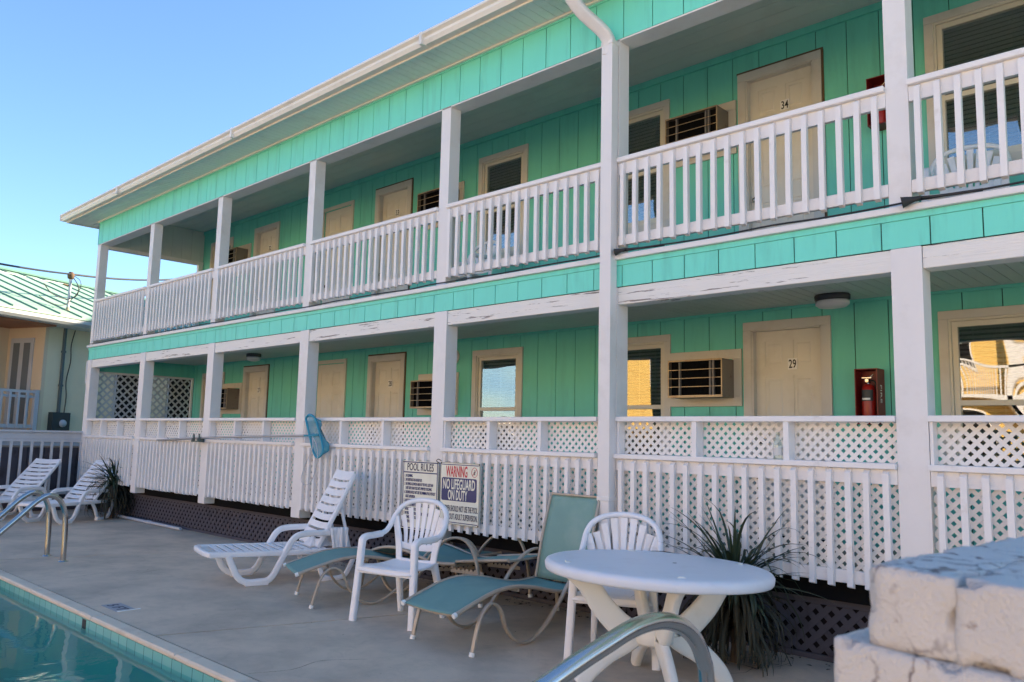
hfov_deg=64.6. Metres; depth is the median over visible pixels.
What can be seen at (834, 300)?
ceiling light
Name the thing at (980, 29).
window
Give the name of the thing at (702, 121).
air conditioner
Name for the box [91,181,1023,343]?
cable
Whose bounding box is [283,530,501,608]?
sling lounger
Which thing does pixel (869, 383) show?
fire extinguisher cabinet
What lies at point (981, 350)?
window
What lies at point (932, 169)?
garden chair
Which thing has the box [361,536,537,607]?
sling lounger
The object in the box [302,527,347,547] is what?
towel
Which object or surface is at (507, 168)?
window
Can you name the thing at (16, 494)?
resin lounger
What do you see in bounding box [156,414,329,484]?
skimmer net
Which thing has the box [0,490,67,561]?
pool hand rail
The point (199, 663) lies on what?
pool coping
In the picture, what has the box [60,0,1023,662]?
motel building
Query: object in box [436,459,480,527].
warning sign
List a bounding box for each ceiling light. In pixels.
[246,353,261,360]
[814,292,850,308]
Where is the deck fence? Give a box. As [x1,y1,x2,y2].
[0,429,95,509]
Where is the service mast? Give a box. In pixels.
[63,272,74,317]
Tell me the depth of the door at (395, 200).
12.74 m
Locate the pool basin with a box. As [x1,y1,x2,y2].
[0,590,187,681]
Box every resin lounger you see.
[0,458,61,520]
[9,460,113,524]
[194,469,356,586]
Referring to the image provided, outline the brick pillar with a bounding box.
[834,536,1023,681]
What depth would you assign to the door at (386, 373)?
12.44 m
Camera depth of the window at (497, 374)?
10.92 m
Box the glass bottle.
[773,435,782,459]
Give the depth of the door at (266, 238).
15.41 m
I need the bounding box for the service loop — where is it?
[39,276,80,305]
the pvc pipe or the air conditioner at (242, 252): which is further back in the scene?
the air conditioner at (242, 252)
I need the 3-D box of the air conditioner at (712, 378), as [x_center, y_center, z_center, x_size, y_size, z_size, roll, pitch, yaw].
[1.964,0.387,8.506,0.850,0.590,0.270,-5,-10,43]
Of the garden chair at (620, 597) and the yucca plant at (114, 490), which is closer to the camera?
the garden chair at (620, 597)
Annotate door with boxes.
[3,338,34,429]
[240,364,269,478]
[249,221,280,317]
[316,359,346,488]
[319,200,354,305]
[365,352,406,494]
[371,178,413,296]
[737,47,827,232]
[743,315,836,541]
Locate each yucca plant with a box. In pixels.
[76,450,135,518]
[631,499,835,676]
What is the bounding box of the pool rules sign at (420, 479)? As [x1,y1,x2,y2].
[401,460,438,530]
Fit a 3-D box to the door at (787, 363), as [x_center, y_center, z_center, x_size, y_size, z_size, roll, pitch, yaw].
[2.725,0.849,7.954,0.903,2.135,0.124,-5,-10,43]
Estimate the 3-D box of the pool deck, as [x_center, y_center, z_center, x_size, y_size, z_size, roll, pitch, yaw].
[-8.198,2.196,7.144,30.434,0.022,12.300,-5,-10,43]
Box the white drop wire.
[0,271,62,283]
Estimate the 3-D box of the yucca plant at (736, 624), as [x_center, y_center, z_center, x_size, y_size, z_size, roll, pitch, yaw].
[1.433,1.652,5.516,1.362,1.103,1.066,-5,-10,43]
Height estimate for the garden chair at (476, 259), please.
0.977 m
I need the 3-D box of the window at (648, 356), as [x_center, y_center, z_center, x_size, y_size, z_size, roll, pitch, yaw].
[1.508,0.717,9.292,0.940,1.590,0.342,-5,-10,43]
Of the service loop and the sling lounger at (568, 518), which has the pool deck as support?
the sling lounger at (568, 518)
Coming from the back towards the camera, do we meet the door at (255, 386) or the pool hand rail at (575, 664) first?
the door at (255, 386)
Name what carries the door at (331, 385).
in the motel building
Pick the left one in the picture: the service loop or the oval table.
the service loop
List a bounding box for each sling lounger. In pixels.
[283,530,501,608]
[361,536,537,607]
[401,492,599,657]
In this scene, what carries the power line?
attached to the rear building
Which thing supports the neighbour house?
on the ground
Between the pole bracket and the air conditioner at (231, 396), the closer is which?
the pole bracket
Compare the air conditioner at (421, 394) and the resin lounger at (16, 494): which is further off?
the resin lounger at (16, 494)
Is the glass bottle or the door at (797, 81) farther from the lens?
the door at (797, 81)
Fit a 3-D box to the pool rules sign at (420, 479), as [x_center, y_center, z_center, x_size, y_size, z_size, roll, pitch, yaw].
[-0.954,1.593,8.355,0.565,0.700,0.007,-5,-10,43]
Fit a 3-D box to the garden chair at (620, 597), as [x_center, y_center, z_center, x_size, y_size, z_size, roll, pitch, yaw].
[0.754,1.732,5.754,0.655,0.977,0.587,-1,-7,17]
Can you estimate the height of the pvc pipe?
0.063 m
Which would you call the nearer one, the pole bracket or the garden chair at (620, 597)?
the garden chair at (620, 597)
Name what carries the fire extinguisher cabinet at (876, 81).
attached to the motel building
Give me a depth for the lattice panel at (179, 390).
24.00 m
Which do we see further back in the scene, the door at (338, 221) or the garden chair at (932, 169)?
the door at (338, 221)
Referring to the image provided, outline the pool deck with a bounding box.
[0,509,834,681]
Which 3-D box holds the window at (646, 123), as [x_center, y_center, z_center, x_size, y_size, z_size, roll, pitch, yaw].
[1.562,-1.985,9.626,0.940,1.590,0.342,-5,-10,43]
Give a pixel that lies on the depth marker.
(118, 607)
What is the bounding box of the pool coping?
[0,570,258,681]
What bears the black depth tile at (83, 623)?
attached to the waterline tiles at (180, 670)
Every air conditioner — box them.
[220,383,242,413]
[228,243,251,274]
[410,372,458,414]
[417,181,464,229]
[665,100,736,168]
[668,349,742,406]
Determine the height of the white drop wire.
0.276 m
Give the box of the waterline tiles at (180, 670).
[0,579,221,681]
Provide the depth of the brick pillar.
0.97 m
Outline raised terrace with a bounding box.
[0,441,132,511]
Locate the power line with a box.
[0,263,169,280]
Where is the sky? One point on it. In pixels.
(96, 95)
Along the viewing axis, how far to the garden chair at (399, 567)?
6.76 m
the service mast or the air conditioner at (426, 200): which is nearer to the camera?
the air conditioner at (426, 200)
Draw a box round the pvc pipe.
[118,515,181,530]
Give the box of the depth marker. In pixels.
[101,603,140,611]
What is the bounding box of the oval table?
[545,549,775,681]
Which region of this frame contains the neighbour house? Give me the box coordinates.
[0,266,193,439]
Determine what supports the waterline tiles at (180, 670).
attached to the pool basin
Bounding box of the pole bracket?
[191,434,204,441]
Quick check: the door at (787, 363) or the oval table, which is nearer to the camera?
the oval table
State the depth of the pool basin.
6.98 m
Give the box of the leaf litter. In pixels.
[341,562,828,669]
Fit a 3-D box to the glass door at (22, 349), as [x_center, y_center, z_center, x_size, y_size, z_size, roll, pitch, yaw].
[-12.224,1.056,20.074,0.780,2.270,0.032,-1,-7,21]
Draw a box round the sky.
[0,0,483,297]
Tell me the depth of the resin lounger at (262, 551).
8.42 m
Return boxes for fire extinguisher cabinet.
[854,368,885,424]
[866,74,885,130]
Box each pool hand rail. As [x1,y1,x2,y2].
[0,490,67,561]
[532,612,714,681]
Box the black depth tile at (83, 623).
[82,619,85,628]
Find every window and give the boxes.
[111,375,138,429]
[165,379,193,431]
[198,372,224,439]
[209,237,233,313]
[470,347,523,449]
[476,143,528,262]
[627,334,670,454]
[628,99,669,233]
[923,0,1023,172]
[938,304,1023,472]
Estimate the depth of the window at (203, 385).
16.46 m
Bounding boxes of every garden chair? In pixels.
[349,498,448,630]
[456,240,495,280]
[563,512,663,670]
[921,143,1011,201]
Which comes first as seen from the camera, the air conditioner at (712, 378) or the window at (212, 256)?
the air conditioner at (712, 378)
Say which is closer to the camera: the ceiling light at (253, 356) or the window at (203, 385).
the ceiling light at (253, 356)
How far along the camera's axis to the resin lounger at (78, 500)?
13.47 m
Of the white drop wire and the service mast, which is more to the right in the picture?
the service mast

